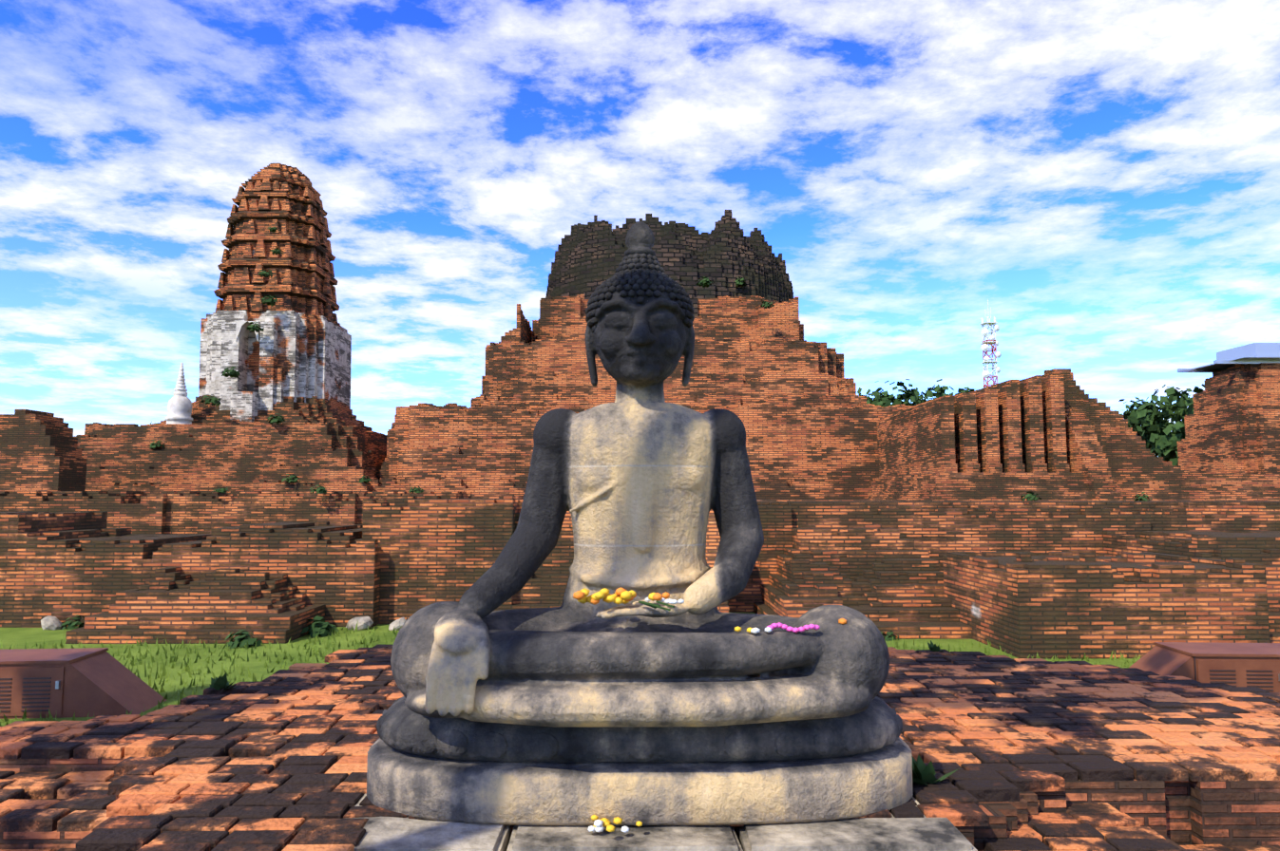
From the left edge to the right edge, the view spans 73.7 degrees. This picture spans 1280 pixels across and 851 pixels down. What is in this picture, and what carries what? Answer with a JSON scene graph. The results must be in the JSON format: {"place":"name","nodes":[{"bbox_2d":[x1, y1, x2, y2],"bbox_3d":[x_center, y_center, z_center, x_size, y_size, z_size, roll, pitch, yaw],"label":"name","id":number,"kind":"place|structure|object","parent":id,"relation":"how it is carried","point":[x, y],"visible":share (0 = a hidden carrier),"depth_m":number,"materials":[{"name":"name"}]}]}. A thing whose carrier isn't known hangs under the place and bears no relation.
{"place":"outdoors","nodes":[
{"label":"outdoors","id":0,"kind":"place"},
{"bbox_2d":[0,612,1140,726],"bbox_3d":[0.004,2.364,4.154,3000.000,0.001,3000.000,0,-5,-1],"label":"ground","id":1,"kind":"structure","parent":0,"point":[12,637],"depth_m":11.03,"materials":[{"name":"green plant"}]},
{"bbox_2d":[0,409,86,491],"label":"ruin wall","id":2,"kind":"structure","parent":1,"relation":"on","point":[40,451],"depth_m":24.16,"materials":[{"name":"brick"}]},
{"bbox_2d":[0,648,166,719],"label":"floodlight housing","id":3,"kind":"object","parent":1,"relation":"on","point":[64,683],"visible":0.94,"depth_m":7.83,"materials":[{"name":"brown paint"}]},
{"bbox_2d":[40,615,406,630],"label":"rubble stones","id":4,"kind":"object","parent":1,"relation":"on","point":[50,622],"visible":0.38,"depth_m":12.94,"materials":[{"name":"grey stone"}]},
{"bbox_2d":[73,395,387,494],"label":"brick ruins","id":5,"kind":"object","parent":1,"relation":"on","point":[331,445],"visible":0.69,"depth_m":29.65,"materials":[{"name":"brown brick"}]},
{"bbox_2d":[165,362,193,424],"bbox_3d":[-16.569,-1.087,30.765,0.940,2.370,0.940,0,-5,-1],"label":"stupa finial","id":6,"kind":"object","parent":5,"relation":"attached to","point":[180,407],"visible":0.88,"depth_m":30.49,"materials":[{"name":"paint"}]},
{"bbox_2d":[198,310,351,421],"bbox_3d":[-14.624,-1.987,34.027,4.872,4.610,5.720,0,-5,-1],"label":"prang body","id":7,"kind":"object","parent":5,"relation":"on","point":[295,354],"visible":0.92,"depth_m":32.30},
{"bbox_2d":[235,321,260,342],"bbox_3d":[-14.633,-3.481,32.130,0.831,0.770,0.720,0,-5,-1],"label":"niche","id":8,"kind":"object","parent":7,"relation":"attached to","point":[241,328],"depth_m":31.81,"materials":[{"name":"white stone"}]},
{"bbox_2d":[213,163,339,314],"bbox_3d":[-14.686,-7.385,34.930,4.050,6.739,4.036,0,-5,-1],"label":"prang top","id":9,"kind":"object","parent":7,"relation":"on","point":[296,222],"visible":0.71,"depth_m":33.46,"materials":[{"name":"brown brick"}]},
{"bbox_2d":[215,177,337,323],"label":"prang antefixes","id":10,"kind":"object","parent":9,"relation":"attached to","point":[326,265],"visible":0.4,"depth_m":33.52,"materials":[{"name":"brick"}]},
{"bbox_2d":[0,491,1279,659],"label":"ruin terrace row","id":11,"kind":"object","parent":1,"relation":"on","point":[1050,580],"visible":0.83,"depth_m":13.31,"materials":[{"name":"brick"}]},
{"bbox_2d":[0,757,1279,850],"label":"brick platform edge","id":12,"kind":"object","parent":1,"relation":"on","point":[1224,813],"depth_m":4.71,"materials":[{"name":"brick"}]},
{"bbox_2d":[0,644,1279,850],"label":"platform bricks","id":13,"kind":"object","parent":12,"relation":"on","point":[296,741],"visible":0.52,"depth_m":5.14,"materials":[{"name":"brown brick"}]},
{"bbox_2d":[209,640,958,785],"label":"weeds","id":14,"kind":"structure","parent":13,"relation":"on","point":[923,773],"depth_m":4.59,"materials":[{"name":"green plant"}]},
{"bbox_2d":[344,794,977,850],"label":"stone slabs","id":15,"kind":"structure","parent":12,"relation":"on","point":[892,833],"depth_m":3.87,"materials":[{"name":"grey stone"}]},
{"bbox_2d":[366,696,913,825],"bbox_3d":[0.000,1.685,4.642,2.840,0.475,1.320,0,-5,-1],"label":"statue pedestal","id":16,"kind":"object","parent":15,"relation":"on","point":[858,765],"visible":0.58,"depth_m":4.06,"materials":[{"name":"grey stone"}]},
{"bbox_2d":[390,221,889,727],"bbox_3d":[0.001,0.128,4.561,2.493,2.644,1.315,0,-5,-1],"label":"buddha statue","id":17,"kind":"object","parent":16,"relation":"on","point":[640,478],"visible":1,"depth_m":4.45,"materials":[{"name":"grey stone"}]},
{"bbox_2d":[573,587,846,833],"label":"flower offerings","id":18,"kind":"object","parent":17,"relation":"on","point":[620,595],"visible":1,"depth_m":4.12,"materials":[{"name":"yellow plant"}]},
{"bbox_2d":[369,294,912,499],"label":"ruined brick wall","id":19,"kind":"structure","parent":1,"relation":"on","point":[778,385],"depth_m":30.97,"materials":[{"name":"brown brick"}]},
{"bbox_2d":[545,210,793,318],"bbox_3d":[1.429,-5.647,41.045,12.000,8.280,11.250,0,-5,-1],"label":"ruined brick top","id":20,"kind":"object","parent":19,"relation":"on","point":[724,255],"visible":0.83,"depth_m":36.67,"materials":[{"name":"black brick"}]},
{"bbox_2d":[60,227,1270,649],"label":"plants","id":21,"kind":"object","parent":1,"relation":"on","point":[317,628],"visible":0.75,"depth_m":20.90,"materials":[{"name":"green plant"}]},
{"bbox_2d":[857,379,971,407],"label":"tree","id":22,"kind":"object","parent":1,"relation":"on","point":[884,399],"visible":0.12,"depth_m":64.70,"materials":[{"name":"green plant"}]},
{"bbox_2d":[893,388,977,405],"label":"tree","id":23,"kind":"object","parent":1,"relation":"on","point":[959,391],"depth_m":70.74,"materials":[{"name":"green plant"}]},
{"bbox_2d":[979,299,1001,387],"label":"telecom mast","id":24,"kind":"object","parent":1,"relation":"on","point":[985,344],"visible":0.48,"depth_m":303.52,"materials":[{"name":"white metal"}]},
{"bbox_2d":[756,499,1279,501],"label":"brick ledge","id":25,"kind":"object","parent":1,"relation":"on","point":[999,500],"depth_m":22.76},
{"bbox_2d":[867,368,1279,500],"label":"ruined brick wall","id":26,"kind":"structure","parent":1,"relation":"on","point":[1056,434],"depth_m":24.16,"materials":[{"name":"brick"}]},
{"bbox_2d":[1111,383,1204,465],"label":"tree","id":27,"kind":"object","parent":1,"relation":"on","point":[1150,426],"visible":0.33,"depth_m":50.06,"materials":[{"name":"green plant"}]},
{"bbox_2d":[1129,642,1279,692],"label":"floodlight housing","id":28,"kind":"object","parent":1,"relation":"on","point":[1257,665],"visible":0.44,"depth_m":8.16,"materials":[{"name":"brown paint"}]},
{"bbox_2d":[1177,362,1279,477],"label":"brick wall","id":29,"kind":"structure","parent":1,"relation":"on","point":[1232,424],"depth_m":38.44,"materials":[{"name":"brick"}]},
{"bbox_2d":[1177,343,1279,372],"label":"roof","id":30,"kind":"object","parent":29,"relation":"on","point":[1257,353],"visible":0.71,"depth_m":38.79,"materials":[{"name":"blue metal"}]},
{"bbox_2d":[0,0,1279,436],"label":"sky","id":31,"kind":"structure","parent":0,"point":[1104,175],"materials":[{"name":"blue"}]}
]}

